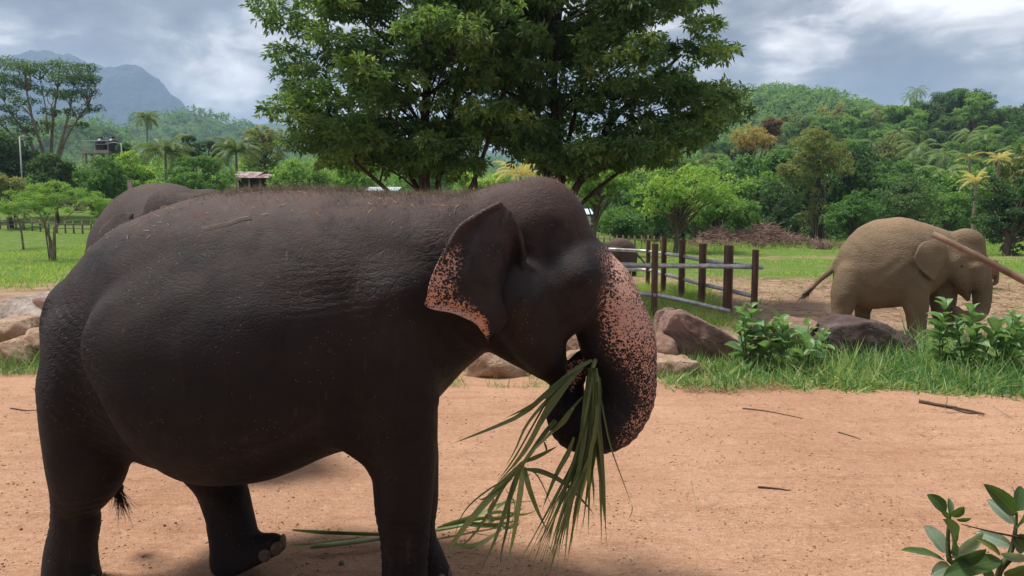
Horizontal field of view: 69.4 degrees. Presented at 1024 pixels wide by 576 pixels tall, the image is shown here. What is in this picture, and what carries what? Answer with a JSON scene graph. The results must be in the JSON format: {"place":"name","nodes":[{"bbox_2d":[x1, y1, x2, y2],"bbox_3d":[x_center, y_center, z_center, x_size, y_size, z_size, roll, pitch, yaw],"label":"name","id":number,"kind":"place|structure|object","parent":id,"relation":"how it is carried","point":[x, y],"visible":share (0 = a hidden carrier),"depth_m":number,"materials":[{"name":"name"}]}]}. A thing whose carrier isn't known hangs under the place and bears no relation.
{"place":"outdoors","nodes":[
{"label":"outdoors","id":0,"kind":"place"},
{"bbox_2d":[0,337,39,376],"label":"grass","id":1,"kind":"structure","parent":0,"point":[4,371],"depth_m":10.69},
{"bbox_2d":[0,242,85,290],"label":"grass","id":2,"kind":"structure","parent":0,"point":[76,251],"depth_m":31.59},
{"bbox_2d":[0,53,106,182],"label":"tall tree","id":3,"kind":"object","parent":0,"point":[26,70],"visible":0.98,"depth_m":73.36,"materials":[{"name":"green plant"}]},
{"bbox_2d":[0,50,193,131],"bbox_3d":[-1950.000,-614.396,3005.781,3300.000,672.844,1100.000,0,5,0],"label":"mountain","id":4,"kind":"structure","parent":0,"point":[126,90],"depth_m":2830.21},
{"bbox_2d":[6,118,538,205],"bbox_3d":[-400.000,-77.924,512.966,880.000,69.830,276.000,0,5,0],"label":"hills","id":5,"kind":"structure","parent":0,"point":[77,134],"depth_m":461.92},
{"bbox_2d":[0,105,324,204],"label":"distant woodland","id":6,"kind":"object","parent":5,"relation":"on","point":[91,120],"visible":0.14,"depth_m":471.84,"materials":[{"name":"green plant"}]},
{"bbox_2d":[118,116,498,164],"bbox_3d":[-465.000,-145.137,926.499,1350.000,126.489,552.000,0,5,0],"label":"hills","id":7,"kind":"structure","parent":0,"point":[197,122],"depth_m":823.12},
{"bbox_2d":[109,104,521,163],"bbox_3d":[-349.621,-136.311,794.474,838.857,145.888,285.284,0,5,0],"label":"distant woodland","id":8,"kind":"object","parent":7,"relation":"on","point":[200,111],"visible":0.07,"depth_m":838.93,"materials":[{"name":"green plant"}]},
{"bbox_2d":[233,122,524,163],"bbox_3d":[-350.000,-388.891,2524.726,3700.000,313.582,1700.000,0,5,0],"label":"hills","id":9,"kind":"structure","parent":0,"point":[285,127],"depth_m":2279.28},
{"bbox_2d":[0,207,1023,575],"bbox_3d":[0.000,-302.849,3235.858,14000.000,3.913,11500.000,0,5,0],"label":"ground","id":10,"kind":"structure","parent":0,"point":[184,549],"depth_m":6.20,"materials":[{"name":"soil"}]},
{"bbox_2d":[0,172,33,228],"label":"bushy tree","id":11,"kind":"object","parent":10,"relation":"on","point":[6,184],"visible":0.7,"depth_m":65.14,"materials":[{"name":"green plant"}]},
{"bbox_2d":[0,335,37,368],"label":"boulder","id":12,"kind":"object","parent":10,"relation":"on","point":[6,347],"visible":0.45,"depth_m":10.98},
{"bbox_2d":[0,315,39,342],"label":"boulder","id":13,"kind":"object","parent":10,"relation":"on","point":[13,327],"visible":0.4,"depth_m":11.57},
{"bbox_2d":[0,291,49,318],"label":"boulder","id":14,"kind":"object","parent":13,"relation":"on","point":[16,306],"visible":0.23,"depth_m":12.35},
{"bbox_2d":[0,132,43,219],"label":"bushy tree","id":15,"kind":"object","parent":10,"relation":"on","point":[10,166],"visible":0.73,"depth_m":71.17,"materials":[{"name":"green plant"}]},
{"bbox_2d":[0,201,50,249],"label":"umbrella tree","id":16,"kind":"object","parent":10,"relation":"on","point":[28,219],"visible":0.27,"depth_m":51.86,"materials":[{"name":"green plant"}]},
{"bbox_2d":[22,327,39,364],"bbox_3d":[-7.196,0.900,11.565,0.563,0.692,0.925,0,5,0],"label":"boulder","id":17,"kind":"object","parent":10,"relation":"on","point":[34,334],"visible":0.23,"depth_m":11.17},
{"bbox_2d":[0,217,91,233],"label":"wooden fence","id":18,"kind":"object","parent":10,"relation":"on","point":[48,223],"visible":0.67,"depth_m":63.35,"materials":[{"name":"brown wood"}]},
{"bbox_2d":[21,151,83,222],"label":"bushy tree","id":19,"kind":"object","parent":10,"relation":"on","point":[61,170],"visible":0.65,"depth_m":68.88,"materials":[{"name":"green plant"}]},
{"bbox_2d":[0,179,113,261],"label":"umbrella tree","id":20,"kind":"object","parent":10,"relation":"on","point":[52,199],"visible":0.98,"depth_m":39.41,"materials":[{"name":"green plant"}]},
{"bbox_2d":[81,137,118,205],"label":"water tower","id":21,"kind":"structure","parent":10,"relation":"on","point":[102,148],"depth_m":90.08,"materials":[{"name":"concrete"}]},
{"bbox_2d":[71,155,130,217],"bbox_3d":[-33.193,-7.237,59.514,4.470,6.851,5.582,0,5,0],"label":"bushy tree","id":22,"kind":"object","parent":10,"relation":"on","point":[105,183],"visible":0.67,"depth_m":58.57,"materials":[{"name":"green plant"}]},
{"bbox_2d":[106,149,156,190],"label":"bushy tree","id":23,"kind":"object","parent":10,"relation":"on","point":[135,172],"visible":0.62,"depth_m":62.57,"materials":[{"name":"green plant"}]},
{"bbox_2d":[130,111,160,161],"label":"palm tree","id":24,"kind":"object","parent":10,"relation":"on","point":[146,117],"visible":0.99,"depth_m":117.88,"materials":[{"name":"green plant"}]},
{"bbox_2d":[85,183,219,252],"bbox_3d":[-3.642,0.187,7.779,1.480,2.553,3.990,-4,6,-34],"label":"elephant","id":25,"kind":"object","parent":10,"relation":"on","point":[127,205],"visible":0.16,"depth_m":6.99},
{"bbox_2d":[132,134,197,180],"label":"palm tree","id":26,"kind":"object","parent":10,"relation":"on","point":[165,147],"visible":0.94,"depth_m":72.92,"materials":[{"name":"green plant"}]},
{"bbox_2d":[177,135,206,172],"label":"bushy tree","id":27,"kind":"object","parent":10,"relation":"on","point":[199,145],"visible":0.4,"depth_m":93.43,"materials":[{"name":"green plant"}]},
{"bbox_2d":[163,155,241,192],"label":"tiered tree","id":28,"kind":"object","parent":10,"relation":"on","point":[205,164],"visible":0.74,"depth_m":54.73,"materials":[{"name":"green plant"}]},
{"bbox_2d":[0,150,405,209],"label":"undergrowth","id":29,"kind":"object","parent":10,"relation":"on","point":[159,171],"visible":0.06,"depth_m":83.20,"materials":[{"name":"green plant"}]},
{"bbox_2d":[207,136,263,187],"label":"palm tree","id":30,"kind":"object","parent":10,"relation":"on","point":[231,148],"visible":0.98,"depth_m":76.38,"materials":[{"name":"green plant"}]},
{"bbox_2d":[227,172,281,191],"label":"shed","id":31,"kind":"structure","parent":10,"relation":"on","point":[247,178],"depth_m":70.19,"materials":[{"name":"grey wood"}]},
{"bbox_2d":[240,125,290,174],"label":"bushy tree","id":32,"kind":"object","parent":10,"relation":"on","point":[267,143],"visible":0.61,"depth_m":83.42,"materials":[{"name":"green plant"}]},
{"bbox_2d":[265,157,335,188],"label":"bushy tree","id":33,"kind":"object","parent":10,"relation":"on","point":[289,176],"visible":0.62,"depth_m":64.22,"materials":[{"name":"green plant"}]},
{"bbox_2d":[35,174,656,575],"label":"elephant","id":34,"kind":"object","parent":10,"relation":"on","point":[215,368],"visible":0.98,"depth_m":3.92},
{"bbox_2d":[448,359,593,569],"bbox_3d":[0.043,0.984,4.106,0.823,1.204,0.203,0,5,-4],"label":"palm leaf","id":35,"kind":"object","parent":34,"relation":"attached to","point":[555,391],"visible":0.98,"depth_m":4.08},
{"bbox_2d":[517,358,632,575],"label":"palm leaf","id":36,"kind":"object","parent":34,"relation":"hanging from","point":[589,451],"visible":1,"depth_m":4.05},
{"bbox_2d":[327,161,380,189],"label":"bushy tree","id":37,"kind":"object","parent":10,"relation":"on","point":[357,179],"visible":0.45,"depth_m":70.02,"materials":[{"name":"green plant"}]},
{"bbox_2d":[238,0,561,193],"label":"broadleaf tree","id":38,"kind":"object","parent":10,"relation":"on","point":[437,148],"visible":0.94,"depth_m":16.44,"materials":[{"name":"green plant"}]},
{"bbox_2d":[291,500,535,549],"bbox_3d":[-0.596,1.689,5.144,1.802,0.054,0.712,-2,6,-19],"label":"palm leaf","id":39,"kind":"object","parent":10,"relation":"on","point":[477,521],"visible":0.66,"depth_m":5.10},
{"bbox_2d":[392,169,459,193],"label":"bushy tree","id":40,"kind":"object","parent":10,"relation":"on","point":[432,184],"visible":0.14,"depth_m":73.89,"materials":[{"name":"green plant"}]},
{"bbox_2d":[448,170,508,193],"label":"bushy tree","id":41,"kind":"object","parent":10,"relation":"on","point":[464,183],"visible":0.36,"depth_m":58.47,"materials":[{"name":"green plant"}]},
{"bbox_2d":[463,352,528,377],"bbox_3d":[-0.229,1.084,10.828,0.944,0.577,1.086,0,5,0],"label":"boulder","id":42,"kind":"object","parent":10,"relation":"on","point":[488,365],"visible":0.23,"depth_m":10.36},
{"bbox_2d":[493,161,541,182],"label":"palm tree","id":43,"kind":"object","parent":10,"relation":"on","point":[524,171],"visible":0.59,"depth_m":57.11,"materials":[{"name":"yellow plant"}]},
{"bbox_2d":[418,0,757,204],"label":"broadleaf tree","id":44,"kind":"object","parent":10,"relation":"on","point":[652,144],"visible":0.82,"depth_m":17.28,"materials":[{"name":"green plant"}]},
{"bbox_2d":[565,169,639,236],"bbox_3d":[4.653,-4.173,41.697,4.164,5.444,3.630,5,7,44],"label":"bushy tree","id":45,"kind":"object","parent":10,"relation":"on","point":[611,187],"visible":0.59,"depth_m":41.26,"materials":[{"name":"green plant"}]},
{"bbox_2d":[591,204,655,239],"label":"bushy tree","id":46,"kind":"object","parent":10,"relation":"on","point":[627,222],"visible":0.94,"depth_m":52.66,"materials":[{"name":"green plant"}]},
{"bbox_2d":[602,238,645,275],"bbox_3d":[4.131,-1.165,28.079,2.292,1.465,0.980,-1,5,-13],"label":"elephant","id":47,"kind":"object","parent":10,"relation":"on","point":[630,257],"visible":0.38,"depth_m":27.73},
{"bbox_2d":[621,180,671,243],"bbox_3d":[10.866,-5.978,59.817,4.421,5.737,4.471,0,5,0],"label":"bushy tree","id":48,"kind":"object","parent":10,"relation":"on","point":[648,221],"visible":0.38,"depth_m":59.20,"materials":[{"name":"green plant"}]},
{"bbox_2d":[655,331,677,354],"bbox_3d":[2.279,0.942,11.317,0.429,0.480,0.781,0,5,0],"label":"boulder","id":49,"kind":"object","parent":10,"relation":"on","point":[667,344],"visible":0.33,"depth_m":10.99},
{"bbox_2d":[657,353,703,376],"bbox_3d":[2.293,1.173,10.773,0.862,0.398,0.846,0,5,0],"label":"boulder","id":50,"kind":"object","parent":10,"relation":"on","point":[676,363],"visible":0.4,"depth_m":10.39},
{"bbox_2d":[630,165,740,252],"bbox_3d":[10.689,-4.921,46.900,6.345,5.976,5.828,0,5,0],"label":"bushy tree","id":51,"kind":"object","parent":10,"relation":"on","point":[674,194],"visible":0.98,"depth_m":46.15,"materials":[{"name":"green plant"}]},
{"bbox_2d":[608,237,763,314],"bbox_3d":[3.805,-0.448,20.575,4.146,1.840,7.210,0,5,0],"label":"pipe fence","id":52,"kind":"object","parent":10,"relation":"on","point":[728,265],"visible":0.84,"depth_m":17.58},
{"bbox_2d":[675,159,722,241],"bbox_3d":[16.281,-7.464,65.453,4.664,7.696,5.011,0,5,0],"label":"bushy tree","id":53,"kind":"object","parent":10,"relation":"on","point":[693,232],"visible":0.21,"depth_m":64.71,"materials":[{"name":"green plant"}]},
{"bbox_2d":[635,276,764,326],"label":"grass","id":54,"kind":"structure","parent":10,"relation":"on","point":[693,296],"depth_m":19.12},
{"bbox_2d":[656,309,744,362],"bbox_3d":[3.000,0.795,11.895,1.393,0.943,1.267,0,5,0],"label":"boulder","id":55,"kind":"object","parent":10,"relation":"on","point":[687,330],"visible":0.59,"depth_m":11.32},
{"bbox_2d":[692,182,747,231],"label":"bushy tree","id":56,"kind":"object","parent":10,"relation":"on","point":[727,207],"visible":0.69,"depth_m":56.79,"materials":[{"name":"green plant"}]},
{"bbox_2d":[726,193,762,231],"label":"bushy tree","id":57,"kind":"object","parent":10,"relation":"on","point":[749,215],"visible":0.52,"depth_m":63.30,"materials":[{"name":"green plant"}]},
{"bbox_2d":[725,302,788,369],"bbox_3d":[3.543,0.733,10.677,0.848,1.057,0.591,5,7,41],"label":"milkweed","id":58,"kind":"object","parent":10,"relation":"on","point":[746,317],"visible":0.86,"depth_m":10.69,"materials":[{"name":"green plant"}]},
{"bbox_2d":[681,218,843,249],"bbox_3d":[19.188,-3.950,56.447,12.772,2.959,5.661,0,5,0],"label":"branch pile","id":59,"kind":"object","parent":10,"relation":"on","point":[767,233],"visible":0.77,"depth_m":55.48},
{"bbox_2d":[751,176,804,231],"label":"bushy tree","id":60,"kind":"object","parent":10,"relation":"on","point":[777,205],"visible":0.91,"depth_m":67.42,"materials":[{"name":"green plant"}]},
{"bbox_2d":[746,315,820,375],"bbox_3d":[3.848,0.830,10.525,1.048,0.897,0.641,2,6,24],"label":"milkweed","id":61,"kind":"object","parent":10,"relation":"on","point":[786,333],"visible":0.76,"depth_m":10.45,"materials":[{"name":"green plant"}]},
{"bbox_2d":[767,316,818,354],"bbox_3d":[4.561,0.854,12.082,0.935,0.742,0.833,1,5,-17],"label":"boulder","id":62,"kind":"object","parent":10,"relation":"on","point":[797,321],"visible":0.17,"depth_m":11.92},
{"bbox_2d":[602,227,1023,337],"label":"grass","id":63,"kind":"structure","parent":10,"relation":"on","point":[712,249],"depth_m":40.47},
{"bbox_2d":[791,317,834,369],"bbox_3d":[4.349,0.829,10.679,0.696,0.868,0.568,0,5,0],"label":"milkweed","id":64,"kind":"object","parent":10,"relation":"on","point":[805,336],"visible":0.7,"depth_m":10.62,"materials":[{"name":"green plant"}]},
{"bbox_2d":[775,125,857,240],"bbox_3d":[26.961,-8.925,65.468,7.882,10.810,4.889,0,5,0],"label":"vine covered tree","id":65,"kind":"object","parent":10,"relation":"on","point":[817,205],"visible":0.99,"depth_m":64.86,"materials":[{"name":"green plant"}]},
{"bbox_2d":[647,274,1023,339],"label":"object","id":66,"kind":"object","parent":10,"relation":"on","point":[994,292],"visible":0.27,"depth_m":21.14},
{"bbox_2d":[677,374,1020,395],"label":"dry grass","id":67,"kind":"structure","parent":10,"relation":"on","point":[720,391],"depth_m":9.54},
{"bbox_2d":[818,188,886,239],"bbox_3d":[28.161,-5.765,61.755,4.967,5.104,4.864,0,5,0],"label":"bushy tree","id":68,"kind":"object","parent":10,"relation":"on","point":[848,217],"visible":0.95,"depth_m":60.86,"materials":[{"name":"green plant"}]},
{"bbox_2d":[812,314,920,358],"bbox_3d":[5.605,0.879,12.088,1.752,0.844,1.527,0,5,0],"label":"boulder","id":69,"kind":"object","parent":10,"relation":"on","point":[855,329],"visible":0.46,"depth_m":11.41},
{"bbox_2d":[795,217,992,337],"bbox_3d":[7.176,-0.232,14.045,3.472,2.220,1.485,1,6,14],"label":"elephant","id":70,"kind":"object","parent":10,"relation":"on","point":[910,267],"visible":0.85,"depth_m":13.56},
{"bbox_2d":[873,172,939,222],"bbox_3d":[34.857,-6.986,65.472,5.368,6.758,5.932,2,6,20],"label":"bushy tree","id":71,"kind":"object","parent":10,"relation":"on","point":[902,207],"visible":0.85,"depth_m":64.91,"materials":[{"name":"green plant"}]},
{"bbox_2d":[923,297,959,366],"bbox_3d":[6.085,0.703,10.429,0.510,1.156,0.557,0,5,0],"label":"milkweed","id":72,"kind":"object","parent":10,"relation":"on","point":[940,325],"visible":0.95,"depth_m":10.43,"materials":[{"name":"green plant"}]},
{"bbox_2d":[927,190,980,230],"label":"bushy tree","id":73,"kind":"object","parent":10,"relation":"on","point":[952,215],"visible":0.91,"depth_m":66.81,"materials":[{"name":"green plant"}]},
{"bbox_2d":[901,484,1023,575],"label":"milkweed","id":74,"kind":"object","parent":10,"relation":"on","point":[968,558],"visible":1,"depth_m":2.22,"materials":[{"name":"green plant"}]},
{"bbox_2d":[955,168,990,229],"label":"palm tree","id":75,"kind":"object","parent":10,"relation":"on","point":[973,180],"visible":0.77,"depth_m":57.54,"materials":[{"name":"yellow plant"}]},
{"bbox_2d":[937,302,1012,374],"bbox_3d":[6.462,0.745,10.293,0.856,1.104,0.563,0,5,0],"label":"milkweed","id":76,"kind":"object","parent":10,"relation":"on","point":[974,332],"visible":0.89,"depth_m":10.28,"materials":[{"name":"green plant"}]},
{"bbox_2d":[931,231,1023,284],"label":"wooden pole","id":77,"kind":"object","parent":10,"relation":"on","point":[1006,271],"visible":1,"depth_m":6.03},
{"bbox_2d":[967,174,1023,255],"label":"bushy tree","id":78,"kind":"object","parent":10,"relation":"on","point":[1008,219],"visible":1,"depth_m":45.74,"materials":[{"name":"green plant"}]},
{"bbox_2d":[986,309,1023,369],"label":"milkweed","id":79,"kind":"object","parent":10,"relation":"on","point":[1014,329],"visible":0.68,"depth_m":10.28,"materials":[{"name":"green plant"}]},
{"bbox_2d":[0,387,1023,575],"bbox_3d":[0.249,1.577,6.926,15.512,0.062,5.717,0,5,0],"label":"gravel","id":80,"kind":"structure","parent":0,"point":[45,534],"depth_m":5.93,"materials":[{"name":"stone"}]},
{"bbox_2d":[0,0,1023,151],"label":"sky","id":81,"kind":"structure","parent":0,"point":[206,53],"materials":[{"name":"grey"}]},
{"bbox_2d":[637,98,1017,237],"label":"forest hill","id":82,"kind":"structure","parent":0,"point":[781,109],"depth_m":403.32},
{"bbox_2d":[618,157,694,239],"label":"forest tree","id":83,"kind":"object","parent":82,"relation":"on","point":[642,176],"visible":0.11,"depth_m":71.71,"materials":[{"name":"green plant"}]},
{"bbox_2d":[696,157,752,227],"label":"forest tree","id":84,"kind":"object","parent":82,"relation":"on","point":[720,165],"visible":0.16,"depth_m":87.59,"materials":[{"name":"green plant"}]},
{"bbox_2d":[729,123,778,163],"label":"forest tree","id":85,"kind":"object","parent":82,"relation":"on","point":[745,138],"visible":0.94,"depth_m":117.31,"materials":[{"name":"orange plant"}]},
{"bbox_2d":[733,171,790,226],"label":"forest tree","id":86,"kind":"object","parent":82,"relation":"on","point":[758,185],"visible":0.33,"depth_m":78.16,"materials":[{"name":"green plant"}]},
{"bbox_2d":[725,148,805,215],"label":"forest tree","id":87,"kind":"object","parent":82,"relation":"on","point":[771,161],"visible":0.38,"depth_m":82.00,"materials":[{"name":"green plant"}]},
{"bbox_2d":[758,116,783,155],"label":"forest tree","id":88,"kind":"object","parent":82,"relation":"on","point":[772,125],"visible":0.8,"depth_m":132.21,"materials":[{"name":"brown plant"}]},
{"bbox_2d":[669,81,885,164],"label":"distant woodland","id":89,"kind":"object","parent":82,"relation":"on","point":[792,93],"visible":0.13,"depth_m":406.55,"materials":[{"name":"green plant"}]},
{"bbox_2d":[599,116,1023,241],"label":"undergrowth","id":90,"kind":"object","parent":82,"relation":"on","point":[669,234],"depth_m":76.42,"materials":[{"name":"green plant"}]},
{"bbox_2d":[788,151,862,222],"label":"forest tree","id":91,"kind":"object","parent":82,"relation":"on","point":[840,188],"visible":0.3,"depth_m":79.07,"materials":[{"name":"green plant"}]},
{"bbox_2d":[806,115,847,143],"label":"forest tree","id":92,"kind":"object","parent":82,"relation":"on","point":[819,123],"visible":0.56,"depth_m":185.55,"materials":[{"name":"green plant"}]},
{"bbox_2d":[793,141,879,237],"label":"forest tree","id":93,"kind":"object","parent":82,"relation":"on","point":[862,148],"visible":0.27,"depth_m":79.63,"materials":[{"name":"green plant"}]},
{"bbox_2d":[827,117,866,140],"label":"forest tree","id":94,"kind":"object","parent":82,"relation":"on","point":[851,126],"visible":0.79,"depth_m":185.85,"materials":[{"name":"green plant"}]},
{"bbox_2d":[857,132,906,162],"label":"forest tree","id":95,"kind":"object","parent":82,"relation":"on","point":[886,149],"visible":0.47,"depth_m":136.44,"materials":[{"name":"green plant"}]},
{"bbox_2d":[849,153,920,213],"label":"forest tree","id":96,"kind":"object","parent":82,"relation":"on","point":[889,164],"visible":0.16,"depth_m":89.66,"materials":[{"name":"green plant"}]},
{"bbox_2d":[846,172,924,218],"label":"forest tree","id":97,"kind":"object","parent":82,"relation":"on","point":[860,184],"visible":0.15,"depth_m":80.53,"materials":[{"name":"green plant"}]},
{"bbox_2d":[879,105,926,124],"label":"forest tree","id":98,"kind":"object","parent":82,"relation":"on","point":[900,114],"visible":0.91,"depth_m":183.94,"materials":[{"name":"green plant"}]},
{"bbox_2d":[882,119,928,154],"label":"forest tree","id":99,"kind":"object","parent":82,"relation":"on","point":[906,124],"visible":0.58,"depth_m":160.62,"materials":[{"name":"green plant"}]},
{"bbox_2d":[866,157,954,222],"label":"forest tree","id":100,"kind":"object","parent":82,"relation":"on","point":[940,187],"visible":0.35,"depth_m":76.59,"materials":[{"name":"green plant"}]},
{"bbox_2d":[894,138,949,170],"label":"palm tree","id":101,"kind":"object","parent":82,"relation":"on","point":[918,152],"visible":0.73,"depth_m":117.67,"materials":[{"name":"green plant"}]},
{"bbox_2d":[913,101,945,126],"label":"forest tree","id":102,"kind":"object","parent":82,"relation":"on","point":[935,109],"visible":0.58,"depth_m":187.23,"materials":[{"name":"green plant"}]},
{"bbox_2d":[919,128,958,151],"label":"forest tree","id":103,"kind":"object","parent":82,"relation":"on","point":[941,137],"visible":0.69,"depth_m":156.39,"materials":[{"name":"green plant"}]},
{"bbox_2d":[933,114,961,132],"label":"forest tree","id":104,"kind":"object","parent":82,"relation":"on","point":[950,125],"visible":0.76,"depth_m":174.71,"materials":[{"name":"green plant"}]},
{"bbox_2d":[941,88,990,110],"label":"forest tree","id":105,"kind":"object","parent":82,"relation":"on","point":[957,95],"visible":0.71,"depth_m":198.80,"materials":[{"name":"green plant"}]},
{"bbox_2d":[945,91,997,133],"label":"forest tree","id":106,"kind":"object","parent":82,"relation":"on","point":[975,117],"visible":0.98,"depth_m":167.57,"materials":[{"name":"green plant"}]},
{"bbox_2d":[927,169,1016,215],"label":"forest tree","id":107,"kind":"object","parent":82,"relation":"on","point":[951,181],"visible":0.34,"depth_m":74.52,"materials":[{"name":"green plant"}]},
{"bbox_2d":[943,160,1009,181],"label":"forest tree","id":108,"kind":"object","parent":82,"relation":"on","point":[991,170],"visible":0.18,"depth_m":97.42,"materials":[{"name":"green plant"}]},
{"bbox_2d":[967,133,1008,164],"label":"forest tree","id":109,"kind":"object","parent":82,"relation":"on","point":[981,145],"visible":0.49,"depth_m":131.16,"materials":[{"name":"green plant"}]},
{"bbox_2d":[979,108,1009,128],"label":"forest tree","id":110,"kind":"object","parent":82,"relation":"on","point":[999,119],"visible":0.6,"depth_m":168.27,"materials":[{"name":"green plant"}]},
{"bbox_2d":[991,146,1023,194],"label":"forest tree","id":111,"kind":"object","parent":82,"relation":"on","point":[1005,171],"visible":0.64,"depth_m":69.98,"materials":[{"name":"green plant"}]},
{"bbox_2d":[657,303,1023,400],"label":"grass","id":112,"kind":"structure","parent":0,"point":[906,370],"depth_m":10.06,"materials":[{"name":"plant"}]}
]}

